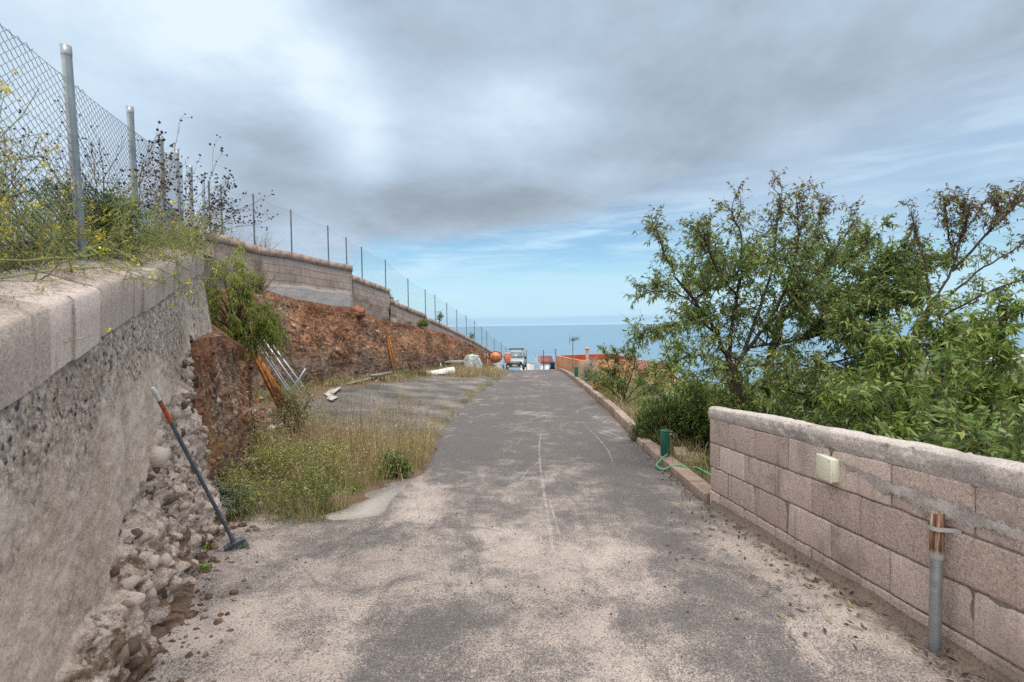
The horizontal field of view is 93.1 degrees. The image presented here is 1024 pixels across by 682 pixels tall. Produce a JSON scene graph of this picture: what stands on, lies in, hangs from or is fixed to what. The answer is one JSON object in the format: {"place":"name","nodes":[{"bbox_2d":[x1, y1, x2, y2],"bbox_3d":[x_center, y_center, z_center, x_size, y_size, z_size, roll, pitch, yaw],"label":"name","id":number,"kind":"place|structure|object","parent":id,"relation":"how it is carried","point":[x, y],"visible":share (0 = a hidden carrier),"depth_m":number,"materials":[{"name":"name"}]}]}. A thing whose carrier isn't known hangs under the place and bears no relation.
{"place":"outdoors","nodes":[
{"label":"outdoors","id":0,"kind":"place"},
{"bbox_2d":[134,516,230,681],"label":"earth skirt","id":1,"kind":"object","parent":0,"point":[175,616],"visible":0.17,"depth_m":3.00,"materials":[{"name":"soil"}]},
{"bbox_2d":[198,560,212,571],"bbox_3d":[-2.296,1.694,3.607,0.128,0.099,0.125,-2,2,-32],"label":"sprout","id":2,"kind":"object","parent":1,"relation":"on","point":[206,565],"visible":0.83,"depth_m":3.61,"materials":[{"name":"green plant"}]},
{"bbox_2d":[203,542,214,549],"bbox_3d":[-2.504,1.711,4.011,0.089,0.084,0.116,-2,2,-27],"label":"sprout","id":3,"kind":"object","parent":1,"relation":"on","point":[207,546],"visible":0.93,"depth_m":4.00,"materials":[{"name":"green plant"}]},
{"bbox_2d":[212,476,265,516],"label":"weed bush","id":4,"kind":"object","parent":1,"relation":"on","point":[223,496],"visible":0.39,"depth_m":4.85,"materials":[{"name":"green plant"}]},
{"bbox_2d":[0,242,426,326],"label":"terrace soil","id":5,"kind":"structure","parent":0,"point":[209,252],"depth_m":13.15,"materials":[{"name":"soil"}]},
{"bbox_2d":[0,107,61,249],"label":"seed head weed","id":6,"kind":"object","parent":5,"relation":"on","point":[16,196],"visible":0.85,"depth_m":2.08,"materials":[{"name":"plant"}]},
{"bbox_2d":[0,66,110,342],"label":"flowering weed","id":7,"kind":"object","parent":5,"relation":"on","point":[5,199],"visible":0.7,"depth_m":1.94,"materials":[{"name":"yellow plant"}]},
{"bbox_2d":[0,90,111,271],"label":"seed head weed","id":8,"kind":"object","parent":5,"relation":"on","point":[46,159],"visible":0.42,"depth_m":2.67,"materials":[{"name":"plant"}]},
{"bbox_2d":[8,167,154,261],"bbox_3d":[-2.848,-0.805,3.221,0.770,0.671,0.612,-2,2,-32],"label":"shrub","id":9,"kind":"object","parent":5,"relation":"on","point":[110,207],"visible":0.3,"depth_m":3.23,"materials":[{"name":"plant"}]},
{"bbox_2d":[0,165,173,271],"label":"terrace grass","id":10,"kind":"structure","parent":5,"relation":"on","point":[13,262],"depth_m":2.41,"materials":[{"name":"plant"}]},
{"bbox_2d":[0,155,187,285],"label":"flowering weed","id":11,"kind":"object","parent":5,"relation":"on","point":[78,255],"visible":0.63,"depth_m":2.13,"materials":[{"name":"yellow plant"}]},
{"bbox_2d":[11,96,178,247],"bbox_3d":[-2.814,-1.014,3.401,0.739,1.140,1.134,0,2,32],"label":"seed head weed","id":12,"kind":"object","parent":5,"relation":"on","point":[101,157],"visible":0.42,"depth_m":3.24,"materials":[{"name":"plant"}]},
{"bbox_2d":[0,87,190,295],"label":"flowering weed","id":13,"kind":"object","parent":5,"relation":"on","point":[21,168],"visible":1,"depth_m":1.65,"materials":[{"name":"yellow plant"}]},
{"bbox_2d":[0,133,193,296],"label":"flowering weed","id":14,"kind":"object","parent":5,"relation":"on","point":[63,238],"visible":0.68,"depth_m":2.50,"materials":[{"name":"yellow plant"}]},
{"bbox_2d":[3,160,222,309],"bbox_3d":[-2.532,-0.530,3.154,1.104,1.182,1.111,-2,2,-30],"label":"flowering weed","id":15,"kind":"object","parent":5,"relation":"on","point":[131,245],"visible":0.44,"depth_m":3.09,"materials":[{"name":"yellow plant"}]},
{"bbox_2d":[54,176,250,303],"bbox_3d":[-2.764,-0.729,3.784,1.132,0.894,1.129,-2,2,-39],"label":"flowering weed","id":16,"kind":"object","parent":5,"relation":"on","point":[173,246],"visible":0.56,"depth_m":3.85,"materials":[{"name":"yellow plant"}]},
{"bbox_2d":[108,114,235,255],"bbox_3d":[-3.136,-1.294,4.146,0.981,1.345,1.333,-1,2,-8],"label":"seed head weed","id":17,"kind":"object","parent":5,"relation":"on","point":[163,169],"visible":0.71,"depth_m":4.19,"materials":[{"name":"plant"}]},
{"bbox_2d":[129,192,236,294],"bbox_3d":[-3.151,-0.850,4.359,1.198,0.904,1.035,-2,2,-24],"label":"flowering weed","id":18,"kind":"object","parent":5,"relation":"on","point":[187,249],"visible":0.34,"depth_m":4.50,"materials":[{"name":"yellow plant"}]},
{"bbox_2d":[142,209,227,265],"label":"flowering weed","id":19,"kind":"object","parent":5,"relation":"on","point":[190,236],"visible":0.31,"depth_m":5.17,"materials":[{"name":"yellow plant"}]},
{"bbox_2d":[244,259,279,293],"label":"dry shrub","id":20,"kind":"object","parent":5,"relation":"on","point":[256,285],"visible":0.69,"depth_m":11.55,"materials":[{"name":"green plant"}]},
{"bbox_2d":[213,220,348,263],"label":"dry weeds","id":21,"kind":"object","parent":5,"relation":"on","point":[266,244],"visible":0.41,"depth_m":15.59,"materials":[{"name":"brown plant"}]},
{"bbox_2d":[175,226,491,355],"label":"retaining wall","id":22,"kind":"structure","parent":5,"relation":"on","point":[309,278],"depth_m":17.74,"materials":[{"name":"concrete"}]},
{"bbox_2d":[207,181,506,353],"bbox_3d":[-4.301,-1.437,32.444,0.424,7.571,38.708,0,2,12],"label":"chain link fence","id":23,"kind":"object","parent":22,"relation":"on","point":[328,237],"visible":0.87,"depth_m":19.48,"materials":[{"name":"metal"}]},
{"bbox_2d":[436,311,443,322],"bbox_3d":[-4.743,-1.586,31.842,0.685,0.940,0.580,-1,2,0],"label":"sapling","id":24,"kind":"object","parent":5,"relation":"on","point":[439,317],"visible":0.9,"depth_m":31.80,"materials":[{"name":"green plant"}]},
{"bbox_2d":[188,288,492,529],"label":"earth bank","id":25,"kind":"structure","parent":0,"point":[329,341],"depth_m":15.69,"materials":[{"name":"soil"}]},
{"bbox_2d":[203,236,290,347],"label":"drooping bush","id":26,"kind":"object","parent":25,"relation":"on","point":[235,313],"visible":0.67,"depth_m":7.53,"materials":[{"name":"green plant"}]},
{"bbox_2d":[221,307,286,365],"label":"drooping bush","id":27,"kind":"object","parent":25,"relation":"on","point":[248,340],"visible":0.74,"depth_m":7.58,"materials":[{"name":"green plant"}]},
{"bbox_2d":[258,346,287,390],"bbox_3d":[-5.811,0.724,11.872,0.711,1.230,0.035,-2,2,-35],"label":"metal pole","id":28,"kind":"object","parent":25,"relation":"on","point":[275,371],"visible":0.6,"depth_m":11.87,"materials":[{"name":"metal"}]},
{"bbox_2d":[353,306,365,316],"bbox_3d":[-6.437,-1.231,20.141,0.688,0.473,0.701,-1,2,0],"label":"boulder","id":29,"kind":"object","parent":25,"relation":"on","point":[358,311],"visible":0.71,"depth_m":19.93,"materials":[{"name":"stone"}]},
{"bbox_2d":[370,371,392,375],"bbox_3d":[-5.502,1.389,21.024,0.220,0.165,2.950,-1,2,4],"label":"plank","id":30,"kind":"object","parent":25,"relation":"on","point":[381,373],"visible":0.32,"depth_m":20.39,"materials":[{"name":"brown wood"}]},
{"bbox_2d":[418,318,429,327],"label":"shrub","id":31,"kind":"object","parent":25,"relation":"on","point":[423,323],"visible":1,"depth_m":26.93,"materials":[{"name":"green plant"}]},
{"bbox_2d":[0,0,1023,326],"label":"sky","id":32,"kind":"structure","parent":0,"point":[505,158],"materials":[{"name":"grey"}]},
{"bbox_2d":[138,370,982,681],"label":"road","id":33,"kind":"structure","parent":0,"point":[502,442],"depth_m":3.31,"materials":[{"name":"asphalt"}]},
{"bbox_2d":[135,513,273,681],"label":"gravel","id":34,"kind":"structure","parent":33,"relation":"on","point":[191,614],"depth_m":3.08,"materials":[{"name":"stone"}]},
{"bbox_2d":[550,361,554,368],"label":"wheelie bin","id":35,"kind":"object","parent":33,"relation":"on","point":[552,364],"visible":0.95,"depth_m":42.87,"materials":[{"name":"black plastic"}]},
{"bbox_2d":[173,420,940,681],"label":"road grit","id":36,"kind":"object","parent":33,"relation":"on","point":[577,594],"visible":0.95,"depth_m":3.24,"materials":[{"name":"gravel"}]},
{"bbox_2d":[559,368,636,439],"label":"kerb","id":37,"kind":"structure","parent":33,"relation":"on","point":[625,420],"depth_m":13.83,"materials":[{"name":"concrete"}]},
{"bbox_2d":[574,366,579,376],"bbox_3d":[3.191,1.515,24.070,0.252,0.545,0.233,-2,2,-40],"label":"tap post","id":38,"kind":"object","parent":37,"relation":"on","point":[576,369],"visible":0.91,"depth_m":23.98,"materials":[{"name":"metal"}]},
{"bbox_2d":[628,442,999,681],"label":"leaf litter","id":39,"kind":"object","parent":33,"relation":"on","point":[876,629],"visible":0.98,"depth_m":3.17,"materials":[{"name":"plant"}]},
{"bbox_2d":[244,361,1023,514],"bbox_3d":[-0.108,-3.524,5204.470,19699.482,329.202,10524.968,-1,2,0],"label":"ground","id":40,"kind":"structure","parent":0,"point":[451,386],"depth_m":13.20,"materials":[{"name":"soil"}]},
{"bbox_2d":[0,244,229,681],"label":"retaining wall","id":41,"kind":"structure","parent":40,"relation":"on","point":[110,524],"depth_m":2.22,"materials":[{"name":"concrete"}]},
{"bbox_2d":[0,246,183,305],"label":"straw litter","id":42,"kind":"object","parent":41,"relation":"on","point":[148,257],"visible":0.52,"depth_m":2.33,"materials":[{"name":"plant"}]},
{"bbox_2d":[0,24,205,273],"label":"chain link fence","id":43,"kind":"object","parent":41,"relation":"on","point":[71,113],"visible":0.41,"depth_m":2.73,"materials":[{"name":"metal"}]},
{"bbox_2d":[152,154,277,248],"bbox_3d":[-3.437,-1.522,5.605,1.246,1.195,0.741,-1,2,-12],"label":"seed head weed","id":44,"kind":"object","parent":41,"relation":"on","point":[219,202],"visible":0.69,"depth_m":5.54,"materials":[{"name":"plant"}]},
{"bbox_2d":[176,176,273,246],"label":"seed head weed","id":45,"kind":"object","parent":41,"relation":"on","point":[227,210],"visible":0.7,"depth_m":6.08,"materials":[{"name":"plant"}]},
{"bbox_2d":[151,387,249,550],"bbox_3d":[-2.303,1.039,3.619,0.192,1.525,0.987,-1,2,0],"label":"push broom","id":46,"kind":"object","parent":40,"relation":"on","point":[241,542],"visible":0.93,"depth_m":3.60,"materials":[{"name":"blue paint"}]},
{"bbox_2d":[255,427,268,447],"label":"weed bush","id":47,"kind":"object","parent":40,"relation":"on","point":[258,436],"visible":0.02,"depth_m":7.19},
{"bbox_2d":[253,352,279,408],"bbox_3d":[-5.211,0.888,10.321,0.055,1.442,0.742,0,2,23],"label":"rusty bar","id":48,"kind":"object","parent":40,"relation":"on","point":[265,380],"visible":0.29,"depth_m":10.30,"materials":[{"name":"metal"}]},
{"bbox_2d":[254,352,282,409],"bbox_3d":[-5.204,0.897,10.367,0.055,1.429,0.769,0,2,23],"label":"rusty bar","id":49,"kind":"object","parent":40,"relation":"on","point":[270,385],"visible":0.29,"depth_m":10.41,"materials":[{"name":"metal"}]},
{"bbox_2d":[254,351,282,406],"bbox_3d":[-5.197,0.907,10.413,0.055,1.416,0.797,0,2,23],"label":"rusty bar","id":50,"kind":"object","parent":40,"relation":"on","point":[270,381],"visible":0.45,"depth_m":10.40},
{"bbox_2d":[258,355,284,398],"bbox_3d":[-5.174,0.936,10.551,0.055,1.377,0.880,0,2,23],"label":"rusty bar","id":51,"kind":"object","parent":40,"relation":"on","point":[273,380],"visible":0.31,"depth_m":10.53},
{"bbox_2d":[258,357,285,406],"bbox_3d":[-5.189,0.917,10.459,0.055,1.403,0.825,0,2,23],"label":"rusty bar","id":52,"kind":"object","parent":40,"relation":"on","point":[273,385],"visible":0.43,"depth_m":10.48,"materials":[{"name":"metal"}]},
{"bbox_2d":[259,358,285,403],"bbox_3d":[-5.182,0.926,10.505,0.055,1.390,0.852,0,2,23],"label":"rusty bar","id":53,"kind":"object","parent":40,"relation":"on","point":[273,383],"visible":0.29,"depth_m":10.52,"materials":[{"name":"metal"}]},
{"bbox_2d":[258,354,288,404],"bbox_3d":[-5.166,0.946,10.597,0.055,1.363,0.908,0,2,24],"label":"rusty bar","id":54,"kind":"object","parent":40,"relation":"on","point":[273,379],"visible":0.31,"depth_m":10.54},
{"bbox_2d":[261,346,289,390],"bbox_3d":[-5.795,0.717,11.975,0.674,1.211,0.030,-2,2,-38],"label":"metal pole","id":55,"kind":"object","parent":40,"relation":"on","point":[277,370],"visible":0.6,"depth_m":11.97,"materials":[{"name":"metal"}]},
{"bbox_2d":[263,340,309,403],"bbox_3d":[-5.356,0.749,11.550,0.962,1.589,0.055,-2,2,-22],"label":"metal pole","id":56,"kind":"object","parent":40,"relation":"on","point":[285,370],"visible":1,"depth_m":11.54,"materials":[{"name":"metal"}]},
{"bbox_2d":[210,429,365,523],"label":"green weeds","id":57,"kind":"object","parent":40,"relation":"on","point":[300,480],"visible":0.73,"depth_m":5.85,"materials":[{"name":"plant"}]},
{"bbox_2d":[268,389,318,433],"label":"weed bush","id":58,"kind":"object","parent":40,"relation":"on","point":[292,403],"visible":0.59,"depth_m":8.72,"materials":[{"name":"plant"}]},
{"bbox_2d":[275,348,313,401],"bbox_3d":[-5.332,0.724,11.750,0.988,1.567,0.060,-2,2,-21],"label":"metal pole","id":59,"kind":"object","parent":40,"relation":"on","point":[294,374],"visible":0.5,"depth_m":11.75,"materials":[{"name":"metal"}]},
{"bbox_2d":[287,368,305,396],"bbox_3d":[-5.145,1.086,11.430,0.713,0.889,0.040,0,2,15],"label":"metal pole","id":60,"kind":"object","parent":40,"relation":"on","point":[300,376],"visible":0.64,"depth_m":11.38,"materials":[{"name":"metal"}]},
{"bbox_2d":[218,397,436,494],"bbox_3d":[-2.804,1.622,9.341,3.305,0.715,9.181,-1,2,-11],"label":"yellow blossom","id":61,"kind":"object","parent":40,"relation":"on","point":[322,473],"visible":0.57,"depth_m":6.05,"materials":[{"name":"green plant"}]},
{"bbox_2d":[323,388,336,396],"bbox_3d":[-5.397,1.523,14.419,0.278,0.052,2.283,-1,2,-13],"label":"board","id":62,"kind":"object","parent":40,"relation":"on","point":[328,393],"visible":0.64,"depth_m":14.08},
{"bbox_2d":[327,394,337,400],"bbox_3d":[-4.967,1.569,13.398,0.224,0.070,1.177,-1,2,-11],"label":"board","id":63,"kind":"object","parent":40,"relation":"on","point":[333,397],"visible":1,"depth_m":13.34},
{"bbox_2d":[213,375,451,523],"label":"verge grass","id":64,"kind":"structure","parent":40,"relation":"on","point":[366,459],"depth_m":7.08,"materials":[{"name":"plant"}]},
{"bbox_2d":[317,480,407,519],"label":"concrete slab","id":65,"kind":"structure","parent":40,"relation":"on","point":[377,503],"depth_m":5.36,"materials":[{"name":"concrete"}]},
{"bbox_2d":[371,375,384,380],"bbox_3d":[-5.253,1.468,19.035,0.500,0.200,0.220,-1,2,-6],"label":"hollow block","id":66,"kind":"object","parent":40,"relation":"on","point":[383,376],"depth_m":18.95,"materials":[{"name":"grey concrete"}]},
{"bbox_2d":[252,361,508,404],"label":"grass","id":67,"kind":"structure","parent":40,"relation":"on","point":[259,393],"depth_m":17.32,"materials":[{"name":"plant"}]},
{"bbox_2d":[387,339,393,370],"bbox_3d":[-5.441,0.732,21.849,0.582,1.685,0.081,1,3,44],"label":"rusty channel","id":68,"kind":"object","parent":40,"relation":"on","point":[390,354],"visible":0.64,"depth_m":21.84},
{"bbox_2d":[371,447,413,479],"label":"weed bush","id":69,"kind":"object","parent":40,"relation":"on","point":[391,472],"visible":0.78,"depth_m":6.57,"materials":[{"name":"green plant"}]},
{"bbox_2d":[388,335,397,371],"bbox_3d":[-5.384,0.663,22.007,0.655,1.845,0.086,1,2,37],"label":"rusty channel","id":70,"kind":"object","parent":40,"relation":"on","point":[392,353],"visible":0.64,"depth_m":22.00,"materials":[{"name":"metal"}]},
{"bbox_2d":[325,374,478,424],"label":"lot tufts","id":71,"kind":"object","parent":40,"relation":"on","point":[408,397],"visible":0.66,"depth_m":14.89,"materials":[{"name":"plant"}]},
{"bbox_2d":[415,371,426,375],"bbox_3d":[-4.328,1.544,23.020,0.500,0.200,0.220,-1,2,3],"label":"hollow block","id":72,"kind":"object","parent":40,"relation":"on","point":[419,373],"depth_m":22.96,"materials":[{"name":"grey concrete"}]},
{"bbox_2d":[429,367,454,374],"bbox_3d":[-3.728,1.531,24.921,1.500,0.342,0.640,-1,2,-20],"label":"plastic sheet","id":73,"kind":"object","parent":40,"relation":"on","point":[441,371],"visible":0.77,"depth_m":24.74,"materials":[{"name":"plastic"}]},
{"bbox_2d":[395,371,510,460],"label":"edge tufts","id":74,"kind":"object","parent":40,"relation":"on","point":[469,397],"visible":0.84,"depth_m":13.87,"materials":[{"name":"plant"}]},
{"bbox_2d":[445,360,465,367],"bbox_3d":[-3.387,1.446,29.001,1.250,0.550,0.500,-1,2,-6],"label":"plank stack","id":75,"kind":"object","parent":40,"relation":"on","point":[453,361],"visible":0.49,"depth_m":28.81,"materials":[{"name":"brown wood"}]},
{"bbox_2d":[464,353,482,367],"bbox_3d":[-2.526,1.302,30.008,1.424,1.108,1.090,-1,2,0],"label":"covered heap","id":76,"kind":"object","parent":40,"relation":"on","point":[473,358],"visible":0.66,"depth_m":29.68,"materials":[{"name":"plastic"}]},
{"bbox_2d":[445,359,505,377],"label":"dry grass","id":77,"kind":"object","parent":40,"relation":"on","point":[461,371],"visible":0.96,"depth_m":26.66,"materials":[{"name":"plant"}]},
{"bbox_2d":[485,351,510,368],"bbox_3d":[-1.054,1.377,35.610,1.907,1.366,1.045,-1,2,0],"label":"cement mixer","id":78,"kind":"object","parent":40,"relation":"on","point":[495,356],"visible":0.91,"depth_m":35.30,"materials":[{"name":"orange paint"}]},
{"bbox_2d":[506,348,526,369],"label":"parked van","id":79,"kind":"object","parent":40,"relation":"on","point":[518,357],"visible":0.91,"depth_m":47.53,"materials":[{"name":"silver metal"}]},
{"bbox_2d":[521,362,533,369],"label":"white wall","id":80,"kind":"structure","parent":40,"relation":"on","point":[530,365],"depth_m":57.89,"materials":[{"name":"paint"}]},
{"bbox_2d":[534,353,540,369],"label":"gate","id":81,"kind":"structure","parent":40,"relation":"on","point":[536,362],"depth_m":58.09,"materials":[{"name":"metal"}]},
{"bbox_2d":[538,356,552,369],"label":"white shed","id":82,"kind":"structure","parent":40,"relation":"on","point":[546,362],"depth_m":66.20,"materials":[{"name":"paint"}]},
{"bbox_2d":[544,365,549,369],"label":"door","id":83,"kind":"structure","parent":82,"relation":"in","point":[546,367],"depth_m":66.10,"materials":[{"name":"metal"}]},
{"bbox_2d":[569,334,579,370],"bbox_3d":[4.037,0.817,31.812,0.537,2.509,0.845,1,3,42],"label":"tv aerial","id":84,"kind":"object","parent":40,"relation":"on","point":[572,339],"visible":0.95,"depth_m":31.55,"materials":[{"name":"metal"}]},
{"bbox_2d":[579,357,600,382],"bbox_3d":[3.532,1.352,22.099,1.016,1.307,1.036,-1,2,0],"label":"shrub","id":85,"kind":"object","parent":40,"relation":"on","point":[584,375],"visible":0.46,"depth_m":21.98,"materials":[{"name":"plant"}]},
{"bbox_2d":[591,365,618,394],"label":"flower bush","id":86,"kind":"object","parent":40,"relation":"on","point":[607,378],"visible":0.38,"depth_m":17.22,"materials":[{"name":"green plant"}]},
{"bbox_2d":[555,347,676,385],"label":"orange house","id":87,"kind":"structure","parent":40,"relation":"on","point":[563,361],"depth_m":31.01,"materials":[{"name":"red paint"}]},
{"bbox_2d":[585,338,669,404],"bbox_3d":[3.433,0.944,14.492,2.548,2.070,0.884,-1,2,0],"label":"young tree","id":88,"kind":"object","parent":40,"relation":"on","point":[616,381],"visible":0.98,"depth_m":14.47,"materials":[{"name":"green plant"}]},
{"bbox_2d":[565,368,710,481],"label":"garden grass","id":89,"kind":"structure","parent":40,"relation":"on","point":[627,408],"depth_m":8.75,"materials":[{"name":"plant"}]},
{"bbox_2d":[640,382,665,397],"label":"shrub","id":90,"kind":"object","parent":40,"relation":"on","point":[653,392],"visible":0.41,"depth_m":18.86,"materials":[{"name":"green plant"}]},
{"bbox_2d":[628,386,704,448],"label":"rosemary bush","id":91,"kind":"object","parent":40,"relation":"on","point":[656,413],"visible":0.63,"depth_m":8.92,"materials":[{"name":"green plant"}]},
{"bbox_2d":[637,437,710,504],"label":"kerb","id":92,"kind":"structure","parent":40,"relation":"on","point":[695,484],"depth_m":6.34,"materials":[{"name":"concrete"}]},
{"bbox_2d":[660,429,674,455],"bbox_3d":[2.374,1.553,7.397,0.215,0.384,0.147,-1,2,0],"label":"tap post","id":93,"kind":"object","parent":92,"relation":"on","point":[665,434],"visible":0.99,"depth_m":7.35,"materials":[{"name":"metal"}]},
{"bbox_2d":[674,447,688,460],"bbox_3d":[2.678,1.792,7.663,0.200,0.120,0.500,0,2,14],"label":"loose block","id":94,"kind":"object","parent":40,"relation":"on","point":[680,452],"depth_m":7.56,"materials":[{"name":"concrete"}]},
{"bbox_2d":[656,454,710,475],"bbox_3d":[2.439,1.772,6.497,0.491,0.141,1.679,-1,2,-17],"label":"garden hose","id":95,"kind":"object","parent":40,"relation":"on","point":[679,465],"visible":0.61,"depth_m":6.71,"materials":[{"name":"green rubber"}]},
{"bbox_2d":[683,452,702,465],"bbox_3d":[2.826,1.841,7.565,0.260,0.090,0.550,0,2,24],"label":"loose block","id":96,"kind":"object","parent":40,"relation":"on","point":[692,456],"depth_m":7.43,"materials":[{"name":"concrete"}]},
{"bbox_2d":[662,350,729,453],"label":"shrub","id":97,"kind":"object","parent":40,"relation":"on","point":[695,405],"visible":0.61,"depth_m":8.45,"materials":[{"name":"green plant"}]},
{"bbox_2d":[701,447,710,468],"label":"shrub","id":98,"kind":"object","parent":40,"relation":"on","point":[708,454],"visible":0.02,"depth_m":7.18,"materials":[{"name":"green plant"}]},
{"bbox_2d":[619,167,868,409],"bbox_3d":[3.622,-0.297,7.080,4.436,4.777,2.669,-1,2,0],"label":"almond tree","id":99,"kind":"object","parent":40,"relation":"on","point":[711,270],"visible":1,"depth_m":6.94,"materials":[{"name":"green plant"}]},
{"bbox_2d":[630,376,986,423],"bbox_3d":[37.132,6.498,47.277,64.437,13.401,91.610,-1,2,0],"label":"scrub","id":100,"kind":"object","parent":40,"relation":"on","point":[667,387],"visible":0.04,"depth_m":23.70,"materials":[{"name":"plant"}]},
{"bbox_2d":[629,315,1023,462],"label":"undergrowth","id":101,"kind":"object","parent":40,"relation":"on","point":[969,435],"visible":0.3,"depth_m":3.63,"materials":[{"name":"green plant"}]},
{"bbox_2d":[703,213,971,426],"bbox_3d":[4.744,0.036,7.809,3.874,4.403,2.452,-1,2,0],"label":"almond tree","id":102,"kind":"object","parent":40,"relation":"on","point":[884,296],"visible":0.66,"depth_m":7.31,"materials":[{"name":"green plant"}]},
{"bbox_2d":[708,406,1023,681],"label":"block wall","id":103,"kind":"structure","parent":40,"relation":"on","point":[860,529],"depth_m":2.86,"materials":[{"name":"concrete"}]},
{"bbox_2d":[816,453,839,483],"bbox_3d":[2.190,0.880,3.364,0.072,0.168,0.162,-1,2,0],"label":"junction box","id":104,"kind":"object","parent":103,"relation":"attached to","point":[827,468],"visible":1,"depth_m":3.32,"materials":[{"name":"beige plastic"}]},
{"bbox_2d":[927,511,961,654],"bbox_3d":[2.207,1.262,2.512,0.099,0.755,0.150,-1,2,0],"label":"steel pipe","id":105,"kind":"object","parent":103,"relation":"attached to","point":[936,527],"visible":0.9,"depth_m":2.49,"materials":[{"name":"metal"}]},
{"bbox_2d":[812,279,1023,461],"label":"almond tree","id":106,"kind":"object","parent":40,"relation":"on","point":[982,343],"visible":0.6,"depth_m":4.57,"materials":[{"name":"green plant"}]},
{"bbox_2d":[823,177,1023,418],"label":"almond tree","id":107,"kind":"object","parent":40,"relation":"on","point":[854,324],"visible":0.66,"depth_m":6.46,"materials":[{"name":"green plant"}]},
{"bbox_2d":[450,319,1023,386],"bbox_3d":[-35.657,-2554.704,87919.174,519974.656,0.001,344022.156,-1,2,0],"label":"sea","id":108,"kind":"structure","parent":0,"point":[537,340],"depth_m":8663.63,"materials":[{"name":"liquid"}]}
]}

